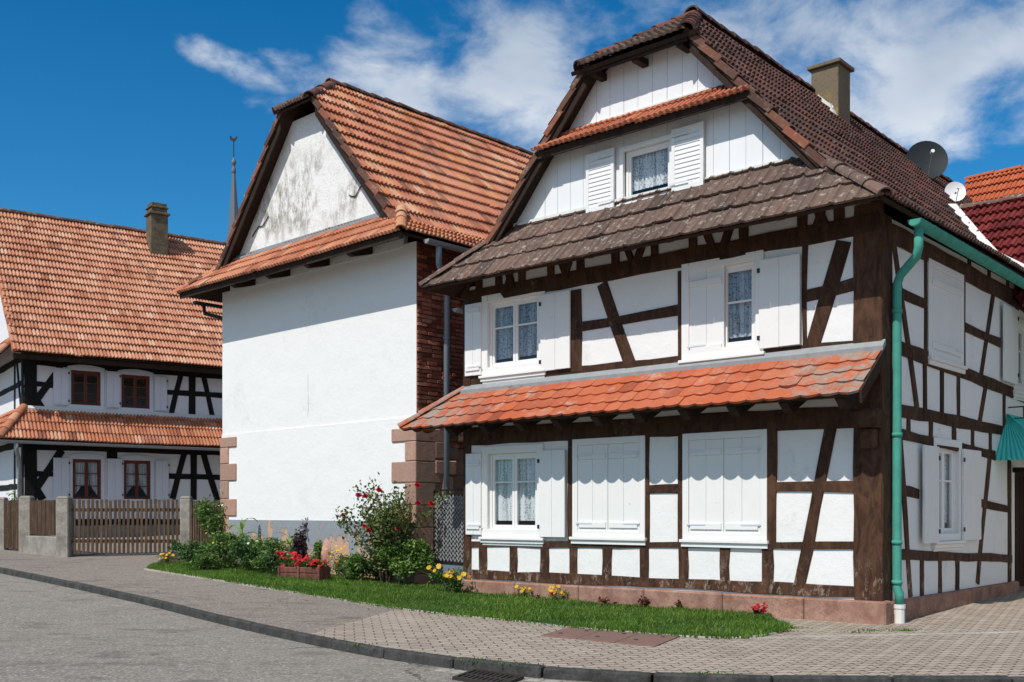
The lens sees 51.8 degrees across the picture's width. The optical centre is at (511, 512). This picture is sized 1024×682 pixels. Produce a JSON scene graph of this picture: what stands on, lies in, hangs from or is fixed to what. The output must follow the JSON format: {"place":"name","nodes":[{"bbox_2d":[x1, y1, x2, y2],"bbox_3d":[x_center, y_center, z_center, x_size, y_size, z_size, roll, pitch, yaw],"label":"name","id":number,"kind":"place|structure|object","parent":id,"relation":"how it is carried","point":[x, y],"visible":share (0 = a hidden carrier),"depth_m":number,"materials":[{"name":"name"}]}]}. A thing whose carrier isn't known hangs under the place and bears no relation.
{"place":"outdoors","nodes":[
{"label":"outdoors","id":0,"kind":"place"},
{"bbox_2d":[6,490,16,499],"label":"white flower shrub","id":1,"kind":"object","parent":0,"point":[12,494],"visible":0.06,"depth_m":30.06,"materials":[{"name":"green plant"}]},
{"bbox_2d":[227,136,237,237],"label":"church spire","id":2,"kind":"structure","parent":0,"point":[233,210],"depth_m":99.78,"materials":[{"name":"grey metal"}]},
{"bbox_2d":[274,532,293,560],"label":"corn plant","id":3,"kind":"object","parent":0,"point":[289,540],"visible":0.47,"depth_m":21.54,"materials":[{"name":"green plant"}]},
{"bbox_2d":[0,573,585,681],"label":"road","id":4,"kind":"structure","parent":0,"point":[49,632],"depth_m":11.25,"materials":[{"name":"grey asphalt"}]},
{"bbox_2d":[452,669,523,681],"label":"drain grate","id":5,"kind":"object","parent":4,"relation":"on","point":[476,675],"visible":1,"depth_m":9.37,"materials":[{"name":"metal"}]},
{"bbox_2d":[435,668,565,681],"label":"road gutter","id":6,"kind":"object","parent":4,"relation":"on","point":[459,671],"visible":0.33,"depth_m":9.75,"materials":[{"name":"stone"}]},
{"bbox_2d":[0,567,1023,681],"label":"kerb","id":7,"kind":"structure","parent":4,"relation":"on","point":[524,670],"depth_m":9.80,"materials":[{"name":"concrete"}]},
{"bbox_2d":[0,534,890,676],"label":"pavement","id":8,"kind":"structure","parent":0,"point":[126,572],"depth_m":17.48,"materials":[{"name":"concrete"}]},
{"bbox_2d":[0,497,8,549],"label":"gate post","id":9,"kind":"object","parent":8,"relation":"on","point":[2,499],"visible":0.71,"depth_m":27.47,"materials":[{"name":"concrete"}]},
{"bbox_2d":[19,496,34,552],"bbox_3d":[-12.240,0.447,26.600,0.300,1.735,0.300,0,0,0],"label":"gate post","id":10,"kind":"object","parent":8,"relation":"on","point":[24,516],"visible":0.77,"depth_m":26.45,"materials":[{"name":"concrete"}]},
{"bbox_2d":[4,500,18,548],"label":"picket gate","id":11,"kind":"structure","parent":10,"relation":"attached to","point":[11,523],"depth_m":27.16,"materials":[{"name":"brown wood"}]},
{"bbox_2d":[26,500,55,556],"bbox_3d":[-11.470,0.526,25.900,1.721,1.667,0.240,0,0,42],"label":"picket fence","id":12,"kind":"object","parent":8,"relation":"on","point":[43,517],"visible":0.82,"depth_m":25.88,"materials":[{"name":"brown wood"}]},
{"bbox_2d":[56,496,72,557],"bbox_3d":[-10.700,0.487,25.200,0.300,1.755,0.300,0,0,0],"label":"gate post","id":13,"kind":"object","parent":8,"relation":"on","point":[64,526],"visible":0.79,"depth_m":25.05,"materials":[{"name":"concrete"}]},
{"bbox_2d":[0,202,225,537],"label":"black timbered house","id":14,"kind":"structure","parent":8,"relation":"on","point":[110,365],"depth_m":31.48,"materials":[{"name":"paint"}]},
{"bbox_2d":[67,365,103,408],"bbox_3d":[-12.333,-3.633,30.484,1.023,1.261,0.120,0,0,-36],"label":"window","id":15,"kind":"structure","parent":14,"relation":"in","point":[73,369],"depth_m":30.49,"materials":[{"name":"paint"}]},
{"bbox_2d":[69,453,104,502],"bbox_3d":[-12.326,-1.001,30.524,0.989,1.422,0.178,0,0,-36],"label":"window","id":16,"kind":"structure","parent":14,"relation":"in","point":[85,459],"depth_m":30.52,"materials":[{"name":"paint"}]},
{"bbox_2d":[118,369,152,411],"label":"window","id":17,"kind":"structure","parent":14,"relation":"in","point":[130,374],"depth_m":31.31,"materials":[{"name":"paint"}]},
{"bbox_2d":[120,455,153,502],"bbox_3d":[-11.165,-1.008,31.353,0.982,1.416,0.178,0,0,-36],"label":"window","id":18,"kind":"structure","parent":14,"relation":"in","point":[139,468],"depth_m":31.35,"materials":[{"name":"paint"}]},
{"bbox_2d":[180,496,192,544],"bbox_3d":[-7.780,0.457,25.200,0.250,1.694,0.250,0,0,0],"label":"gate post","id":19,"kind":"object","parent":8,"relation":"on","point":[185,501],"visible":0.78,"depth_m":25.07,"materials":[{"name":"concrete"}]},
{"bbox_2d":[72,499,179,553],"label":"picket gate","id":20,"kind":"structure","parent":19,"relation":"attached to","point":[119,510],"depth_m":25.18,"materials":[{"name":"brown wood"}]},
{"bbox_2d":[190,501,219,553],"bbox_3d":[-6.977,0.358,24.617,1.704,1.275,0.067,0,0,37],"label":"picket fence","id":21,"kind":"object","parent":8,"relation":"on","point":[193,528],"visible":0.2,"depth_m":24.95,"materials":[{"name":"brown wood"}]},
{"bbox_2d":[156,552,466,591],"bbox_3d":[-4.858,1.137,21.063,10.837,0.362,1.662,0,0,44],"label":"flower bed","id":22,"kind":"object","parent":8,"relation":"on","point":[174,555],"visible":0.2,"depth_m":23.21,"materials":[{"name":"soil"}]},
{"bbox_2d":[157,552,175,563],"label":"yellow flower plant","id":23,"kind":"object","parent":22,"relation":"on","point":[165,558],"visible":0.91,"depth_m":22.80,"materials":[{"name":"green plant"}]},
{"bbox_2d":[193,494,227,557],"bbox_3d":[-6.688,0.295,23.648,1.035,1.645,0.557,0,0,17],"label":"climbing shrub","id":24,"kind":"object","parent":22,"relation":"on","point":[210,525],"visible":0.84,"depth_m":23.58,"materials":[{"name":"green plant"}]},
{"bbox_2d":[224,532,248,563],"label":"leafy plant","id":25,"kind":"object","parent":22,"relation":"on","point":[233,536],"visible":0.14,"depth_m":22.29,"materials":[{"name":"green plant"}]},
{"bbox_2d":[226,518,259,540],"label":"corn plant","id":26,"kind":"object","parent":22,"relation":"on","point":[241,526],"visible":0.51,"depth_m":22.29,"materials":[{"name":"green plant"}]},
{"bbox_2d":[291,517,307,558],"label":"purple leaf plant","id":27,"kind":"object","parent":22,"relation":"on","point":[298,543],"visible":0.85,"depth_m":21.47,"materials":[{"name":"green plant"}]},
{"bbox_2d":[309,540,322,560],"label":"leafy plant","id":28,"kind":"object","parent":22,"relation":"on","point":[317,546],"visible":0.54,"depth_m":21.01,"materials":[{"name":"green plant"}]},
{"bbox_2d":[321,538,331,569],"bbox_3d":[-3.594,0.861,21.042,0.434,0.975,0.317,0,0,0],"label":"boulder","id":29,"kind":"object","parent":22,"relation":"on","point":[324,552],"visible":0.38,"depth_m":20.91,"materials":[{"name":"beige stone"}]},
{"bbox_2d":[325,545,347,574],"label":"mixed flower plant","id":30,"kind":"object","parent":22,"relation":"on","point":[340,560],"visible":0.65,"depth_m":20.28,"materials":[{"name":"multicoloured plant"}]},
{"bbox_2d":[342,552,375,580],"bbox_3d":[-2.728,1.020,19.491,0.678,0.610,0.874,0,0,45],"label":"leafy plant","id":31,"kind":"object","parent":22,"relation":"on","point":[357,566],"visible":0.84,"depth_m":19.29,"materials":[{"name":"green plant"}]},
{"bbox_2d":[364,560,389,578],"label":"leafy plant","id":32,"kind":"object","parent":22,"relation":"on","point":[375,574],"visible":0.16,"depth_m":19.43,"materials":[{"name":"green plant"}]},
{"bbox_2d":[374,538,435,583],"bbox_3d":[-1.910,0.901,18.923,1.109,0.896,0.865,0,0,0],"label":"leafy plant","id":33,"kind":"object","parent":22,"relation":"on","point":[405,563],"visible":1,"depth_m":18.79,"materials":[{"name":"green plant"}]},
{"bbox_2d":[144,568,1023,638],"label":"pavement edging","id":34,"kind":"object","parent":8,"relation":"on","point":[555,625],"visible":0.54,"depth_m":12.22,"materials":[{"name":"concrete"}]},
{"bbox_2d":[397,5,1023,624],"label":"half timbered house","id":35,"kind":"structure","parent":8,"relation":"on","point":[743,325],"depth_m":15.01,"materials":[{"name":"white paint"}]},
{"bbox_2d":[478,291,545,383],"bbox_3d":[0.049,-2.867,17.147,1.425,1.470,0.233,0,0,41],"label":"window","id":36,"kind":"structure","parent":35,"relation":"in","point":[517,369],"depth_m":17.21,"materials":[{"name":"white paint"}]},
{"bbox_2d":[478,443,545,546],"bbox_3d":[0.036,-0.277,17.159,1.390,1.637,0.233,0,0,41],"label":"window","id":37,"kind":"structure","parent":35,"relation":"in","point":[500,535],"depth_m":17.20,"materials":[{"name":"white paint"}]},
{"bbox_2d":[616,134,670,205],"bbox_3d":[2.002,-4.929,15.425,1.000,0.988,0.233,0,0,41],"label":"window","id":38,"kind":"structure","parent":35,"relation":"in","point":[630,163],"depth_m":15.54,"materials":[{"name":"white paint"}]},
{"bbox_2d":[678,250,765,363],"bbox_3d":[2.932,-2.773,14.604,1.344,1.508,0.233,0,0,41],"label":"window","id":39,"kind":"structure","parent":35,"relation":"in","point":[748,348],"depth_m":14.54,"materials":[{"name":"white paint"}]},
{"bbox_2d":[906,141,947,178],"bbox_3d":[8.768,-7.419,22.159,0.700,0.884,0.675,0,0,-34],"label":"satellite dish","id":40,"kind":"object","parent":35,"relation":"attached to","point":[930,158],"visible":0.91,"depth_m":22.25,"materials":[{"name":"metal"}]},
{"bbox_2d":[931,437,965,551],"bbox_3d":[6.079,-0.248,14.835,0.233,1.566,1.165,0,0,41],"label":"window","id":41,"kind":"structure","parent":35,"relation":"in","point":[949,540],"depth_m":15.09,"materials":[{"name":"white paint"}]},
{"bbox_2d":[945,182,965,203],"bbox_3d":[9.100,-6.524,21.589,0.331,0.543,0.334,0,0,-35],"label":"satellite dish","id":42,"kind":"object","parent":35,"relation":"attached to","point":[956,191],"visible":0.97,"depth_m":21.63,"materials":[{"name":"metal"}]},
{"bbox_2d":[1012,318,1023,400],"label":"window","id":43,"kind":"structure","parent":35,"relation":"in","point":[1018,392],"depth_m":17.57,"materials":[{"name":"white paint"}]},
{"bbox_2d":[1015,472,1023,586],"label":"door","id":44,"kind":"structure","parent":35,"relation":"in","point":[1019,477],"depth_m":17.64,"materials":[{"name":"brown wood"}]},
{"bbox_2d":[948,193,1023,312],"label":"red roofed neighbour house","id":45,"kind":"structure","parent":8,"relation":"on","point":[997,224],"depth_m":18.96,"materials":[{"name":"tile"}]},
{"bbox_2d":[964,165,1023,201],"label":"orange roofed house","id":46,"kind":"structure","parent":8,"relation":"on","point":[992,184],"depth_m":30.78,"materials":[{"name":"tile"}]},
{"bbox_2d":[146,560,792,638],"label":"lawn","id":47,"kind":"structure","parent":0,"point":[400,602],"depth_m":14.72,"materials":[{"name":"green plant"}]},
{"bbox_2d":[166,539,212,565],"bbox_3d":[-6.793,0.877,22.242,0.824,0.641,0.805,0,0,33],"label":"leafy plant","id":48,"kind":"object","parent":47,"relation":"on","point":[186,552],"visible":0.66,"depth_m":22.09,"materials":[{"name":"green plant"}]},
{"bbox_2d":[185,548,222,569],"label":"leafy plant","id":49,"kind":"object","parent":47,"relation":"on","point":[201,559],"visible":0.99,"depth_m":21.34,"materials":[{"name":"green plant"}]},
{"bbox_2d":[195,528,236,567],"bbox_3d":[-6.069,0.764,21.796,0.922,0.913,0.714,0,0,-27],"label":"leafy plant","id":50,"kind":"object","parent":47,"relation":"on","point":[219,546],"visible":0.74,"depth_m":21.71,"materials":[{"name":"green plant"}]},
{"bbox_2d":[226,534,258,569],"bbox_3d":[-5.400,0.836,21.328,0.664,0.817,0.891,0,0,-32],"label":"leafy plant","id":51,"kind":"object","parent":47,"relation":"on","point":[241,553],"visible":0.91,"depth_m":21.21,"materials":[{"name":"green plant"}]},
{"bbox_2d":[247,535,262,569],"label":"leafy plant","id":52,"kind":"object","parent":47,"relation":"on","point":[254,544],"visible":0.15,"depth_m":21.54,"materials":[{"name":"green plant"}]},
{"bbox_2d":[246,536,290,572],"bbox_3d":[-4.876,0.864,20.959,0.910,0.791,0.746,0,0,0],"label":"leafy plant","id":53,"kind":"object","parent":47,"relation":"on","point":[271,543],"visible":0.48,"depth_m":20.94,"materials":[{"name":"green plant"}]},
{"bbox_2d":[256,547,288,575],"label":"leafy plant","id":54,"kind":"object","parent":47,"relation":"on","point":[271,552],"visible":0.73,"depth_m":20.18,"materials":[{"name":"green plant"}]},
{"bbox_2d":[278,566,330,579],"bbox_3d":[-3.903,1.133,19.792,0.950,0.260,0.385,0,0,25],"label":"flower trough","id":55,"kind":"object","parent":47,"relation":"on","point":[309,573],"visible":0.72,"depth_m":19.61,"materials":[{"name":"wood"}]},
{"bbox_2d":[276,550,329,570],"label":"geraniums","id":56,"kind":"object","parent":55,"relation":"in","point":[301,562],"visible":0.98,"depth_m":19.72,"materials":[{"name":"red plant"}]},
{"bbox_2d":[335,560,354,579],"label":"leafy plant","id":57,"kind":"object","parent":47,"relation":"on","point":[343,571],"visible":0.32,"depth_m":19.66,"materials":[{"name":"green plant"}]},
{"bbox_2d":[332,472,454,583],"bbox_3d":[-2.194,0.287,19.063,2.052,2.066,1.280,0,0,-28],"label":"rose bush","id":58,"kind":"object","parent":47,"relation":"on","point":[383,530],"visible":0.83,"depth_m":18.89,"materials":[{"name":"green plant"}]},
{"bbox_2d":[426,563,470,592],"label":"yellow daisies","id":59,"kind":"object","parent":47,"relation":"on","point":[450,577],"visible":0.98,"depth_m":17.41,"materials":[{"name":"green plant"}]},
{"bbox_2d":[515,585,532,596],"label":"yellow flower plant","id":60,"kind":"object","parent":47,"relation":"on","point":[522,590],"visible":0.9,"depth_m":16.71,"materials":[{"name":"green plant"}]},
{"bbox_2d":[546,585,569,600],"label":"yellow flower plant","id":61,"kind":"object","parent":47,"relation":"on","point":[554,592],"visible":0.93,"depth_m":16.20,"materials":[{"name":"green plant"}]},
{"bbox_2d":[598,596,616,605],"bbox_3d":[1.387,1.325,15.524,0.210,0.194,0.284,0,0,-43],"label":"bronze begonia","id":62,"kind":"object","parent":47,"relation":"on","point":[604,601],"visible":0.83,"depth_m":15.52,"materials":[{"name":"brown plant"}]},
{"bbox_2d":[637,596,652,606],"bbox_3d":[1.918,1.313,15.278,0.189,0.225,0.170,0,0,-24],"label":"bronze begonia","id":63,"kind":"object","parent":47,"relation":"on","point":[643,601],"visible":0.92,"depth_m":15.27,"materials":[{"name":"brown plant"}]},
{"bbox_2d":[674,600,681,608],"bbox_3d":[2.349,1.325,14.890,0.132,0.197,0.155,0,0,0],"label":"bronze begonia","id":64,"kind":"object","parent":47,"relation":"on","point":[678,604],"visible":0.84,"depth_m":14.89,"materials":[{"name":"brown plant"}]},
{"bbox_2d":[748,602,768,614],"bbox_3d":[3.257,1.302,13.921,0.268,0.248,0.179,0,0,0],"label":"red begonia","id":65,"kind":"object","parent":47,"relation":"on","point":[757,606],"visible":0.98,"depth_m":13.91,"materials":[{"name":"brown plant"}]},
{"bbox_2d":[0,0,1023,241],"label":"sky","id":66,"kind":"structure","parent":0,"point":[110,109],"materials":[{"name":"blue"}]},
{"bbox_2d":[312,591,1023,676],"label":"block paving","id":67,"kind":"structure","parent":0,"point":[892,655],"depth_m":10.92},
{"bbox_2d":[541,627,679,646],"bbox_3d":[1.090,1.395,11.791,1.687,0.050,1.042,0,0,35],"label":"steel cover","id":68,"kind":"object","parent":67,"relation":"in","point":[643,639],"visible":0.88,"depth_m":11.69,"materials":[{"name":"metal"}]},
{"bbox_2d":[337,626,921,675],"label":"weeds","id":69,"kind":"object","parent":67,"relation":"on","point":[905,629],"visible":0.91,"depth_m":12.17,"materials":[{"name":"green plant"}]},
{"label":"ground","id":70,"kind":"structure","parent":0,"visible":0},
{"bbox_2d":[174,77,533,583],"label":"white gable house","id":71,"kind":"structure","parent":70,"relation":"on","point":[361,214],"depth_m":21.15,"materials":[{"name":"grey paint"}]},
{"bbox_2d":[433,489,463,579],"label":"gate","id":72,"kind":"structure","parent":71,"relation":"attached to","point":[447,564],"depth_m":19.02,"materials":[{"name":"metal"}]}
]}

